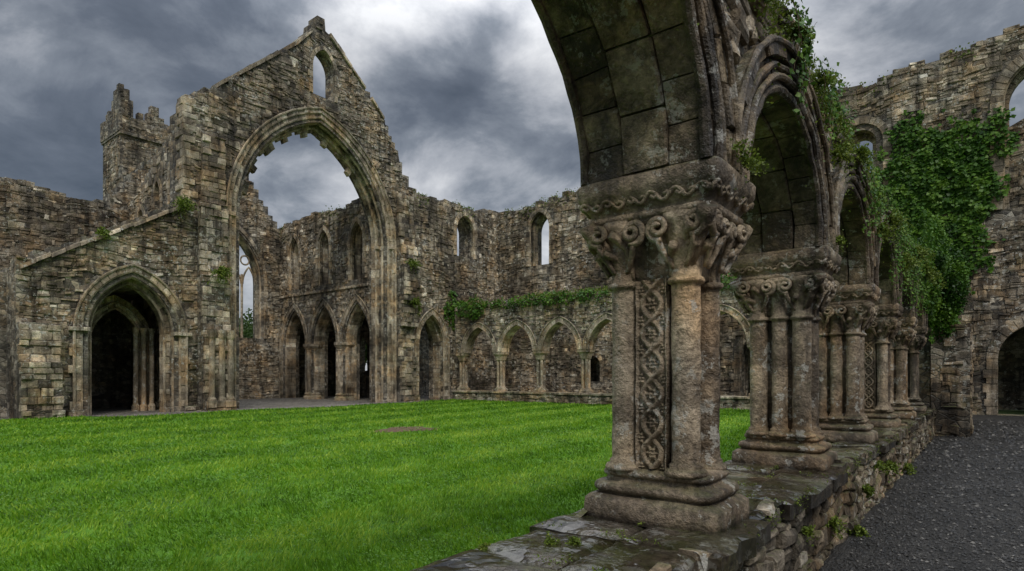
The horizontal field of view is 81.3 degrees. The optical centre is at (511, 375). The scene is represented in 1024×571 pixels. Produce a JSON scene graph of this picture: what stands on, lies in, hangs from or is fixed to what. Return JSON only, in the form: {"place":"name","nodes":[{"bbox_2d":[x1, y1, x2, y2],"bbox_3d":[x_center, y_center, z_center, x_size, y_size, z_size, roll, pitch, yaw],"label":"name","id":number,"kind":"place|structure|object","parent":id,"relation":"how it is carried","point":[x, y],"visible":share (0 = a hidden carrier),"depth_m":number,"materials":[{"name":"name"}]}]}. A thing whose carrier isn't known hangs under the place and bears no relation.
{"place":"outdoors","nodes":[
{"label":"outdoors","id":0,"kind":"place"},
{"bbox_2d":[0,396,431,419],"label":"nave floor","id":1,"kind":"structure","parent":0,"point":[267,402],"depth_m":31.01,"materials":[{"name":"grey stone"}]},
{"bbox_2d":[0,399,750,570],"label":"lawn","id":2,"kind":"structure","parent":0,"point":[87,529],"depth_m":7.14,"materials":[{"name":"plant"}]},
{"bbox_2d":[71,401,418,416],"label":"worn path","id":3,"kind":"structure","parent":2,"relation":"on","point":[164,413],"depth_m":23.10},
{"bbox_2d":[0,426,743,570],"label":"clover patch","id":4,"kind":"object","parent":2,"relation":"on","point":[224,533],"visible":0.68,"depth_m":7.79,"materials":[{"name":"green plant"}]},
{"bbox_2d":[375,426,436,432],"bbox_3d":[-2.842,1.382,15.382,1.609,0.024,1.944,0,0,38],"label":"mud patch","id":5,"kind":"object","parent":2,"relation":"on","point":[398,429],"visible":0.72,"depth_m":15.30,"materials":[{"name":"brown soil"}]},
{"bbox_2d":[0,0,1023,370],"label":"sky","id":6,"kind":"structure","parent":0,"point":[471,95],"materials":[{"name":"grey"}]},
{"bbox_2d":[819,415,1023,570],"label":"gravel path","id":7,"kind":"structure","parent":0,"point":[837,550],"depth_m":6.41,"materials":[{"name":"grey gravel"}]},
{"bbox_2d":[847,524,871,536],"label":"weed plant","id":8,"kind":"object","parent":7,"relation":"on","point":[858,530],"visible":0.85,"depth_m":5.74,"materials":[{"name":"green plant"}]},
{"bbox_2d":[901,461,916,474],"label":"weed plant","id":9,"kind":"object","parent":7,"relation":"on","point":[908,467],"visible":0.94,"depth_m":9.33,"materials":[{"name":"green plant"}]},
{"bbox_2d":[998,410,1023,413],"bbox_3d":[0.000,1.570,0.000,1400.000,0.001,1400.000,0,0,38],"label":"ground","id":10,"kind":"structure","parent":0,"point":[1010,411],"depth_m":25.74,"materials":[{"name":"green plant"}]},
{"bbox_2d":[0,177,129,269],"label":"facing stones","id":11,"kind":"object","parent":10,"relation":"on","point":[31,223],"visible":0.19,"depth_m":25.18,"materials":[{"name":"grey stone"}]},
{"bbox_2d":[0,177,129,268],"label":"stone wall","id":12,"kind":"structure","parent":10,"relation":"on","point":[88,209],"depth_m":25.57,"materials":[{"name":"grey stone"}]},
{"bbox_2d":[100,83,169,196],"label":"bell tower","id":13,"kind":"structure","parent":10,"relation":"on","point":[129,142],"depth_m":49.30,"materials":[{"name":"stone"}]},
{"bbox_2d":[239,314,252,335],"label":"ash tree","id":14,"kind":"object","parent":10,"relation":"on","point":[247,326],"visible":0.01,"depth_m":61.58,"materials":[{"name":"green plant"}]},
{"bbox_2d":[239,328,252,337],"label":"ash tree","id":15,"kind":"object","parent":10,"relation":"on","point":[246,332],"visible":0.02,"depth_m":54.93,"materials":[{"name":"green plant"}]},
{"bbox_2d":[239,308,252,325],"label":"ash tree","id":16,"kind":"object","parent":10,"relation":"on","point":[245,323],"depth_m":74.58,"materials":[{"name":"green plant"}]},
{"bbox_2d":[0,15,498,418],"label":"abbey church ruin","id":17,"kind":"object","parent":10,"relation":"on","point":[138,313],"visible":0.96,"depth_m":27.48,"materials":[{"name":"stone"}]},
{"bbox_2d":[94,226,113,241],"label":"weed plant","id":18,"kind":"object","parent":17,"relation":"attached to","point":[103,231],"visible":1,"depth_m":21.25,"materials":[{"name":"green plant"}]},
{"bbox_2d":[169,194,198,218],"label":"weed plant","id":19,"kind":"object","parent":17,"relation":"attached to","point":[185,203],"visible":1,"depth_m":23.31,"materials":[{"name":"green plant"}]},
{"bbox_2d":[207,265,232,283],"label":"weed plant","id":20,"kind":"object","parent":17,"relation":"attached to","point":[222,272],"visible":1,"depth_m":23.87,"materials":[{"name":"green plant"}]},
{"bbox_2d":[280,205,344,233],"bbox_3d":[-11.129,-9.720,36.247,9.568,1.843,1.254,0,0,38],"label":"moss growth","id":21,"kind":"object","parent":17,"relation":"on","point":[321,215],"visible":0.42,"depth_m":35.51,"materials":[{"name":"green plant"}]},
{"bbox_2d":[404,258,422,272],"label":"weed plant","id":22,"kind":"object","parent":17,"relation":"attached to","point":[412,262],"visible":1,"depth_m":31.91,"materials":[{"name":"green plant"}]},
{"bbox_2d":[410,297,421,307],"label":"weed plant","id":23,"kind":"object","parent":17,"relation":"attached to","point":[415,300],"visible":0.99,"depth_m":32.20,"materials":[{"name":"green plant"}]},
{"bbox_2d":[413,189,473,218],"bbox_3d":[-4.200,-10.056,35.329,0.994,1.188,5.152,0,0,38],"label":"moss growth","id":24,"kind":"object","parent":17,"relation":"attached to","point":[422,194],"visible":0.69,"depth_m":35.97,"materials":[{"name":"green plant"}]},
{"bbox_2d":[443,290,468,330],"bbox_3d":[-3.086,-3.827,35.952,0.467,2.591,2.778,0,0,38],"label":"ivy plant","id":25,"kind":"object","parent":17,"relation":"attached to","point":[455,303],"visible":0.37,"depth_m":35.47,"materials":[{"name":"green plant"}]},
{"bbox_2d":[452,280,750,409],"bbox_3d":[5.748,-1.231,28.115,23.006,5.838,0.937,0,0,38],"label":"cloister arcade","id":26,"kind":"object","parent":10,"relation":"on","point":[540,326],"visible":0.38,"depth_m":31.10,"materials":[{"name":"stone"}]},
{"bbox_2d":[456,273,736,320],"bbox_3d":[3.814,-3.892,29.042,18.304,1.554,0.479,0,0,38],"label":"ivy plant","id":27,"kind":"object","parent":26,"relation":"attached to","point":[509,302],"visible":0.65,"depth_m":31.33,"materials":[{"name":"green plant"}]},
{"bbox_2d":[465,278,730,318],"bbox_3d":[5.928,-3.696,27.920,21.654,1.962,0.897,0,0,38],"label":"moss growth","id":28,"kind":"object","parent":26,"relation":"on","point":[575,292],"visible":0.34,"depth_m":30.30,"materials":[{"name":"green plant"}]},
{"bbox_2d":[409,0,973,570],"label":"cloister arcade","id":29,"kind":"object","parent":10,"relation":"on","point":[667,102],"visible":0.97,"depth_m":3.50,"materials":[{"name":"stone"}]},
{"bbox_2d":[475,541,490,550],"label":"weed plant","id":30,"kind":"object","parent":29,"relation":"on","point":[483,547],"visible":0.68,"depth_m":2.92,"materials":[{"name":"green plant"}]},
{"bbox_2d":[544,531,563,544],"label":"weed plant","id":31,"kind":"object","parent":29,"relation":"on","point":[549,540],"visible":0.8,"depth_m":2.96,"materials":[{"name":"green plant"}]},
{"bbox_2d":[565,536,581,545],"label":"weed plant","id":32,"kind":"object","parent":29,"relation":"on","point":[574,540],"visible":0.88,"depth_m":2.96,"materials":[{"name":"green plant"}]},
{"bbox_2d":[532,423,911,570],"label":"joint moss","id":33,"kind":"object","parent":29,"relation":"on","point":[800,497],"visible":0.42,"depth_m":3.66,"materials":[{"name":"green plant"}]},
{"bbox_2d":[730,138,774,204],"bbox_3d":[1.263,-1.144,3.328,0.351,0.341,0.357,0,0,38],"label":"fern plant","id":34,"kind":"object","parent":29,"relation":"attached to","point":[747,160],"visible":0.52,"depth_m":3.28,"materials":[{"name":"green plant"}]},
{"bbox_2d":[748,0,784,29],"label":"fern plant","id":35,"kind":"object","parent":29,"relation":"attached to","point":[771,2],"visible":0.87,"depth_m":3.73,"materials":[{"name":"green plant"}]},
{"bbox_2d":[677,0,920,275],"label":"ivy","id":36,"kind":"object","parent":29,"relation":"attached to","point":[839,121],"visible":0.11,"depth_m":5.09,"materials":[{"name":"green plant"}]},
{"bbox_2d":[785,17,817,59],"bbox_3d":[2.074,-2.443,4.342,0.223,0.302,0.266,0,0,-39],"label":"fern plant","id":37,"kind":"object","parent":29,"relation":"attached to","point":[796,29],"visible":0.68,"depth_m":4.32,"materials":[{"name":"green plant"}]},
{"bbox_2d":[800,524,819,545],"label":"weed plant","id":38,"kind":"object","parent":29,"relation":"attached to","point":[807,531],"visible":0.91,"depth_m":4.20,"materials":[{"name":"green plant"}]},
{"bbox_2d":[811,67,845,97],"bbox_3d":[2.591,-2.440,4.949,0.324,0.252,0.280,0,0,23],"label":"fern plant","id":39,"kind":"object","parent":29,"relation":"attached to","point":[822,80],"visible":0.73,"depth_m":4.93,"materials":[{"name":"green plant"}]},
{"bbox_2d":[826,515,850,538],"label":"weed plant","id":40,"kind":"object","parent":29,"relation":"attached to","point":[833,522],"visible":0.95,"depth_m":4.98,"materials":[{"name":"green plant"}]},
{"bbox_2d":[836,235,849,251],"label":"fern plant","id":41,"kind":"object","parent":29,"relation":"attached to","point":[840,239],"visible":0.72,"depth_m":5.39,"materials":[{"name":"green plant"}]},
{"bbox_2d":[829,141,858,171],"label":"fern plant","id":42,"kind":"object","parent":29,"relation":"attached to","point":[841,153],"visible":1,"depth_m":5.47,"materials":[{"name":"green plant"}]},
{"bbox_2d":[785,0,908,234],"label":"dry weed stalks","id":43,"kind":"object","parent":29,"relation":"on","point":[838,97],"visible":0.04,"depth_m":6.45,"materials":[{"name":"green plant"}]},
{"bbox_2d":[788,0,933,315],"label":"hanging ivy","id":44,"kind":"object","parent":29,"relation":"attached to","point":[808,52],"visible":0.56,"depth_m":6.74,"materials":[{"name":"green plant"}]},
{"bbox_2d":[854,142,878,175],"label":"fern plant","id":45,"kind":"object","parent":29,"relation":"attached to","point":[862,152],"visible":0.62,"depth_m":6.32,"materials":[{"name":"green plant"}]},
{"bbox_2d":[862,483,875,501],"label":"weed plant","id":46,"kind":"object","parent":29,"relation":"attached to","point":[867,490],"visible":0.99,"depth_m":6.23,"materials":[{"name":"green plant"}]},
{"bbox_2d":[872,459,890,475],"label":"weed plant","id":47,"kind":"object","parent":29,"relation":"attached to","point":[879,464],"visible":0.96,"depth_m":6.91,"materials":[{"name":"green plant"}]},
{"bbox_2d":[876,221,899,246],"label":"fern plant","id":48,"kind":"object","parent":29,"relation":"attached to","point":[885,231],"visible":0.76,"depth_m":7.54,"materials":[{"name":"green plant"}]},
{"bbox_2d":[885,459,902,482],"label":"weed plant","id":49,"kind":"object","parent":29,"relation":"attached to","point":[893,466],"visible":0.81,"depth_m":7.60,"materials":[{"name":"green plant"}]},
{"bbox_2d":[886,209,913,239],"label":"fern plant","id":50,"kind":"object","parent":29,"relation":"attached to","point":[896,219],"visible":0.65,"depth_m":8.56,"materials":[{"name":"green plant"}]},
{"bbox_2d":[901,251,921,283],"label":"fern plant","id":51,"kind":"object","parent":29,"relation":"attached to","point":[908,260],"visible":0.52,"depth_m":9.55,"materials":[{"name":"green plant"}]},
{"bbox_2d":[912,244,935,273],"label":"fern plant","id":52,"kind":"object","parent":29,"relation":"attached to","point":[922,253],"visible":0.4,"depth_m":10.83,"materials":[{"name":"green plant"}]},
{"bbox_2d":[921,263,942,290],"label":"fern plant","id":53,"kind":"object","parent":29,"relation":"attached to","point":[930,274],"visible":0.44,"depth_m":12.23,"materials":[{"name":"green plant"}]},
{"bbox_2d":[920,206,957,343],"bbox_3d":[11.722,-2.639,16.216,0.513,3.700,10.093,0,0,38],"label":"ivy plant","id":54,"kind":"object","parent":29,"relation":"attached to","point":[932,236],"visible":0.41,"depth_m":13.73,"materials":[{"name":"green plant"}]},
{"bbox_2d":[930,276,947,297],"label":"fern plant","id":55,"kind":"object","parent":29,"relation":"attached to","point":[940,283],"visible":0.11,"depth_m":13.81,"materials":[{"name":"green plant"}]},
{"bbox_2d":[917,234,971,341],"bbox_3d":[11.244,-2.363,15.628,1.237,3.226,6.257,0,0,32],"label":"ivy plant","id":56,"kind":"object","parent":29,"relation":"attached to","point":[954,294],"visible":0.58,"depth_m":14.99,"materials":[{"name":"green plant"}]},
{"bbox_2d":[498,26,1023,414],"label":"facing stones","id":57,"kind":"object","parent":10,"relation":"on","point":[981,60],"visible":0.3,"depth_m":25.26,"materials":[{"name":"grey stone"}]},
{"bbox_2d":[498,24,1023,415],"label":"stone wall","id":58,"kind":"structure","parent":10,"relation":"on","point":[1010,392],"depth_m":26.63,"materials":[{"name":"grey stone"}]},
{"bbox_2d":[504,41,975,220],"bbox_3d":[11.763,-11.797,29.668,30.591,4.380,1.538,0,0,38],"label":"moss growth","id":59,"kind":"object","parent":58,"relation":"on","point":[968,50],"visible":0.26,"depth_m":26.59,"materials":[{"name":"green plant"}]},
{"bbox_2d":[524,52,1023,414],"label":"dressed stonework","id":60,"kind":"object","parent":58,"relation":"attached to","point":[1003,90],"visible":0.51,"depth_m":23.39,"materials":[{"name":"stone"}]},
{"bbox_2d":[873,106,1021,294],"bbox_3d":[17.388,-7.163,24.258,5.102,7.990,0.566,0,0,38],"label":"ivy plant","id":61,"kind":"object","parent":58,"relation":"attached to","point":[931,183],"visible":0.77,"depth_m":23.97,"materials":[{"name":"green plant"}]}
]}

